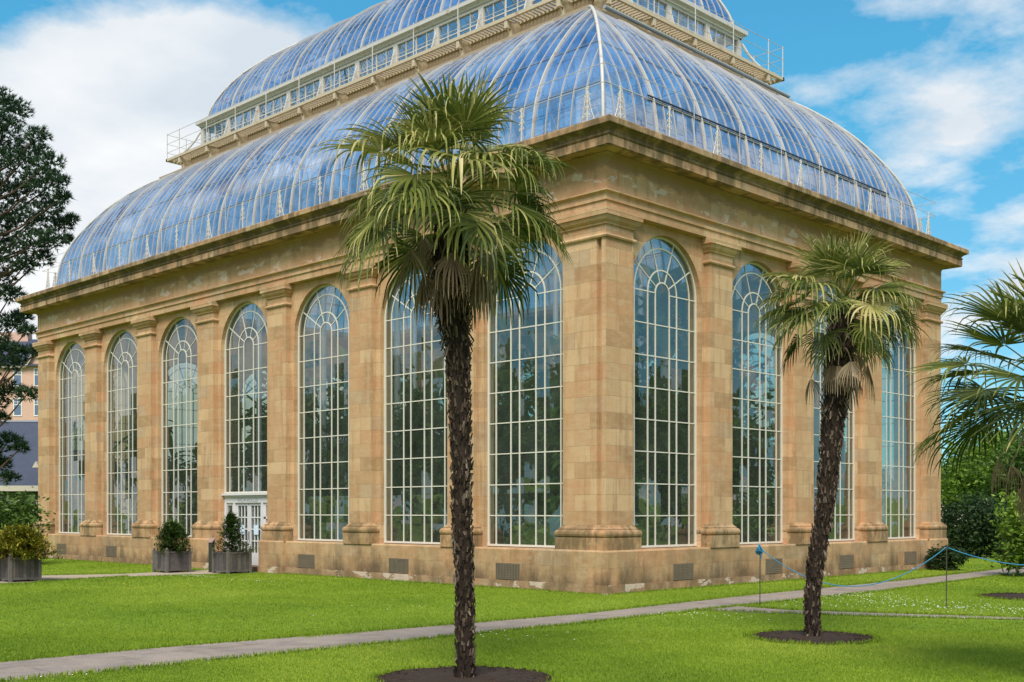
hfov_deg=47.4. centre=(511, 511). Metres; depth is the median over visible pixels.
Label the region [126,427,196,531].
glasshouse plant
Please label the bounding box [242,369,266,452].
window
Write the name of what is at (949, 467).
broadleaf tree
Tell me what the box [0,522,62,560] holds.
potted shrub
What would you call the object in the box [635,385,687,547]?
glasshouse plant
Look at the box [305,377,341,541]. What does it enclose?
glasshouse plant
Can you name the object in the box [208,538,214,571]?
marker post
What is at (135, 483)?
glasshouse plant
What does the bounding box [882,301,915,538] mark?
window
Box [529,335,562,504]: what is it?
glasshouse plant
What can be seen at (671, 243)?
window
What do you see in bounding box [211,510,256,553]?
potted shrub
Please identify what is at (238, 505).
door
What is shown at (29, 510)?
bush
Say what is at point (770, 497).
glasshouse plant
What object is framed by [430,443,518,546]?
glasshouse plant
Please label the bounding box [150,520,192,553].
potted shrub
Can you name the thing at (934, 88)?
sky
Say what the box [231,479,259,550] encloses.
glasshouse plant
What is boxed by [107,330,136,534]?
window
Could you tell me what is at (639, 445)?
glasshouse plant
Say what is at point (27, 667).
path
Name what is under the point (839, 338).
fan palm
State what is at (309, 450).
glasshouse plant
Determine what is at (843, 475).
glasshouse plant
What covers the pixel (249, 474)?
glasshouse plant
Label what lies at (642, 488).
glasshouse plant
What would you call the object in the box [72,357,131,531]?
window
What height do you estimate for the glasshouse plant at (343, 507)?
4.917 m
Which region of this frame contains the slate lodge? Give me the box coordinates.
[0,416,124,530]
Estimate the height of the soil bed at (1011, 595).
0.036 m
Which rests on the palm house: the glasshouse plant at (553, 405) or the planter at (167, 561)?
the glasshouse plant at (553, 405)
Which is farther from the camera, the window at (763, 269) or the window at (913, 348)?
the window at (913, 348)
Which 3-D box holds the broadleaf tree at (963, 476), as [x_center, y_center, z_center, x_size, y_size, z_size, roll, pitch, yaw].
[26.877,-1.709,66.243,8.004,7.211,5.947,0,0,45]
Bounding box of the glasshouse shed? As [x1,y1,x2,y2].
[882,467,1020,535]
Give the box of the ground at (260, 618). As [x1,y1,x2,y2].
[0,523,1023,681]
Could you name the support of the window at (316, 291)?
in the palm house
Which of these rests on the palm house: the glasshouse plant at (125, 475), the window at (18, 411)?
the glasshouse plant at (125, 475)
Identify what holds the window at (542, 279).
in the palm house
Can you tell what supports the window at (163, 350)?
in the palm house
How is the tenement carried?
on the ground at (260, 618)
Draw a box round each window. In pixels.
[13,368,21,385]
[13,398,21,415]
[34,368,37,385]
[34,400,37,415]
[59,342,84,533]
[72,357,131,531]
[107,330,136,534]
[162,317,196,536]
[168,362,196,463]
[224,302,266,493]
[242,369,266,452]
[298,284,348,540]
[384,264,446,543]
[435,382,441,433]
[487,238,562,547]
[633,237,696,547]
[732,262,782,543]
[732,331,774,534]
[814,283,854,540]
[822,337,893,536]
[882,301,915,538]
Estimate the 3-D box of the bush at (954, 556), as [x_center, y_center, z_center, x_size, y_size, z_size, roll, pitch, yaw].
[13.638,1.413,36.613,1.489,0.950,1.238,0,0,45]
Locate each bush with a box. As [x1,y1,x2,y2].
[0,493,37,528]
[923,541,971,569]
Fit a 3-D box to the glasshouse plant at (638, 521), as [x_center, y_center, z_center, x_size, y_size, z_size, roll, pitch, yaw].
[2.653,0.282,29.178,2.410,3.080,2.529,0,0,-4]
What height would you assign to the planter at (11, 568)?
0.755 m
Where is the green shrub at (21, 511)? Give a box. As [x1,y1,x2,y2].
[0,476,55,551]
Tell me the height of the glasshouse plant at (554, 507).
5.124 m
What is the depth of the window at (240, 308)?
36.96 m
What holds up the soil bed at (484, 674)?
on the ground at (260, 618)
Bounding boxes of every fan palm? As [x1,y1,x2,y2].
[311,64,578,677]
[751,228,932,635]
[904,258,1023,522]
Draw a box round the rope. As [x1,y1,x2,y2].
[755,544,1023,586]
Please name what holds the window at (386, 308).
in the palm house
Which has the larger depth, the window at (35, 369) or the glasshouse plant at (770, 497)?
the window at (35, 369)
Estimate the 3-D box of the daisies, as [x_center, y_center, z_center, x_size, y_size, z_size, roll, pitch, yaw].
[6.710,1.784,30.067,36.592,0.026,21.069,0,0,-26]
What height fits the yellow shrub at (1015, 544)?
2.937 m
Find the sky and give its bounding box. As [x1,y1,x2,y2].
[0,0,1023,508]
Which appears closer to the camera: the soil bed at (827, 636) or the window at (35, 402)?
the soil bed at (827, 636)
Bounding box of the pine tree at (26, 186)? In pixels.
[0,83,81,485]
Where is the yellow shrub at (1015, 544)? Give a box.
[984,489,1023,576]
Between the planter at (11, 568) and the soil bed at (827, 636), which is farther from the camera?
the planter at (11, 568)
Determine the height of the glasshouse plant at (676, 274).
9.303 m
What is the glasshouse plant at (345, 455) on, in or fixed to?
on the palm house
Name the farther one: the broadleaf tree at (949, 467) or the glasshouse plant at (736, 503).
the broadleaf tree at (949, 467)
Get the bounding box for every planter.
[0,553,41,581]
[152,547,190,572]
[212,548,251,573]
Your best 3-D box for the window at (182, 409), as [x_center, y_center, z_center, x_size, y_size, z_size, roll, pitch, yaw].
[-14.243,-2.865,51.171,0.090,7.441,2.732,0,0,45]
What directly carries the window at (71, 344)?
in the palm house
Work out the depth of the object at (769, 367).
42.39 m
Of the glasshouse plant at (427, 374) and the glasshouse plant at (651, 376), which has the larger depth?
the glasshouse plant at (427, 374)
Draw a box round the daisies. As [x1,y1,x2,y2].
[40,574,1023,676]
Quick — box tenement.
[0,332,170,528]
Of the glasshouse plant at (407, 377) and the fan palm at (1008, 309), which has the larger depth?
the glasshouse plant at (407, 377)
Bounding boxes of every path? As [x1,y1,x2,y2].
[0,567,1023,680]
[0,570,247,582]
[709,606,1023,619]
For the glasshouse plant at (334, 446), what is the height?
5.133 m
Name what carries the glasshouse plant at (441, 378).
on the palm house
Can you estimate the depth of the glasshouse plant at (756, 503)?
35.29 m
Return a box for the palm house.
[15,0,968,594]
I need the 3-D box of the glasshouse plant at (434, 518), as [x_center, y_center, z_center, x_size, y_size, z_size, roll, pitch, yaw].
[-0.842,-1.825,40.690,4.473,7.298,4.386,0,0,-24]
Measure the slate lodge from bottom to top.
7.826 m
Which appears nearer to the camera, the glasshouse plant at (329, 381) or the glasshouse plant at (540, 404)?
the glasshouse plant at (540, 404)
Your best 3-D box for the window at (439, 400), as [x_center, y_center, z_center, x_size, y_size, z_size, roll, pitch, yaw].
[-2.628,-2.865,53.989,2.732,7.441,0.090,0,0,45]
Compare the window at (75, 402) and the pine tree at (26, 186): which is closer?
the window at (75, 402)
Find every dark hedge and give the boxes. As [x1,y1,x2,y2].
[941,489,1018,557]
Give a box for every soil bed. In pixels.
[370,666,555,681]
[752,630,875,644]
[980,592,1023,599]
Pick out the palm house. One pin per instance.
(713, 216)
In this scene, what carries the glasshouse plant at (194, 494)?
on the palm house
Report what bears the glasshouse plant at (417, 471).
on the palm house
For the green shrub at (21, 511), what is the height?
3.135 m
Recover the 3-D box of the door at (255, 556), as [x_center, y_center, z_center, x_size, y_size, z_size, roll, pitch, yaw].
[-8.015,0.705,36.428,0.718,1.950,0.120,0,0,45]
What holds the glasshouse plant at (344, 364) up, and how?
on the palm house
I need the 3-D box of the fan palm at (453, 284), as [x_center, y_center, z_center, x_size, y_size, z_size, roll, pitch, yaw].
[-0.609,-1.432,12.716,2.821,6.833,2.934,0,0,45]
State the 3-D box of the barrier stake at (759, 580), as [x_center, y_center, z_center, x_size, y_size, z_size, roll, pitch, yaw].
[4.808,1.277,22.600,0.071,1.226,0.019,0,0,45]
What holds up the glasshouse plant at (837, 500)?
on the palm house
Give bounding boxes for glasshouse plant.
[113,420,185,533]
[113,456,196,533]
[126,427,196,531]
[169,443,196,534]
[231,340,347,537]
[231,413,263,525]
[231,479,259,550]
[232,359,333,550]
[252,458,318,539]
[304,416,342,540]
[305,345,347,483]
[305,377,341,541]
[305,454,347,541]
[318,437,347,487]
[319,433,408,538]
[333,359,446,540]
[335,410,417,543]
[393,347,446,541]
[393,381,446,544]
[402,370,446,538]
[414,417,446,537]
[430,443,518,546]
[433,381,533,534]
[442,313,558,536]
[494,376,559,547]
[498,336,562,544]
[526,406,650,547]
[528,375,547,547]
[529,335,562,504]
[550,462,653,538]
[635,263,755,542]
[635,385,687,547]
[635,401,684,544]
[635,471,661,545]
[639,333,750,547]
[677,297,774,541]
[677,465,772,544]
[683,468,770,544]
[734,426,774,543]
[814,438,901,538]
[814,447,846,538]
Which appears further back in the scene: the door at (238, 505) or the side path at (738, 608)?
the door at (238, 505)
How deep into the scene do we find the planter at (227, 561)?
34.68 m
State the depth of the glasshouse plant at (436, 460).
42.69 m
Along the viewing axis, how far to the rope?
22.26 m
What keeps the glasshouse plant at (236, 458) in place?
on the palm house
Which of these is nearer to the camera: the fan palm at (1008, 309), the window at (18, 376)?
the fan palm at (1008, 309)
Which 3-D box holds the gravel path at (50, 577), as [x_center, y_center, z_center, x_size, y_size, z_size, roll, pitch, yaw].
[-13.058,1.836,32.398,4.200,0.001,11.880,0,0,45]
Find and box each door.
[236,503,248,550]
[248,503,260,565]
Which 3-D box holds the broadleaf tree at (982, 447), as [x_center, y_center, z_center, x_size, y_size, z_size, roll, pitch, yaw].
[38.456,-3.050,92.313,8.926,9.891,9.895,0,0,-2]
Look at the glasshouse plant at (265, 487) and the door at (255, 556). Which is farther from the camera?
the glasshouse plant at (265, 487)
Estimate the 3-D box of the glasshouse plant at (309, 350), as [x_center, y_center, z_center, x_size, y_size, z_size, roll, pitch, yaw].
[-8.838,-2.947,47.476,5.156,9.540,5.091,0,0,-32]
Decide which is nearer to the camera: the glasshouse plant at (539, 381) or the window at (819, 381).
the window at (819, 381)
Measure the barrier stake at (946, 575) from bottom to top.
1.266 m
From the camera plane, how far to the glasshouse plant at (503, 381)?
37.85 m
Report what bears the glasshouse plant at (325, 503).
on the palm house
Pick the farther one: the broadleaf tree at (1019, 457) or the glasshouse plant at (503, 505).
the broadleaf tree at (1019, 457)
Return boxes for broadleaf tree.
[941,420,1023,464]
[941,423,1022,517]
[941,452,991,536]
[965,423,1023,508]
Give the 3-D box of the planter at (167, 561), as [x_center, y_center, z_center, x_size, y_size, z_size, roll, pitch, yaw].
[-10.343,1.462,35.437,0.840,0.755,0.840,0,0,45]
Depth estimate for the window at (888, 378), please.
38.97 m
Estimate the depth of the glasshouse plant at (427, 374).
46.49 m
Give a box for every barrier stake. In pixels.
[759,554,760,605]
[945,545,947,607]
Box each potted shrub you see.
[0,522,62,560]
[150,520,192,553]
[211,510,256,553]
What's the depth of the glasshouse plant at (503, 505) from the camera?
32.10 m
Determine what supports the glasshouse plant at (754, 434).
on the palm house
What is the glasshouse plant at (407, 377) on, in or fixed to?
on the palm house
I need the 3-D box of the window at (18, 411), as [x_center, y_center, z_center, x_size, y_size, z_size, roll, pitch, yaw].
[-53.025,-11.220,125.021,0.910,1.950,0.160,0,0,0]

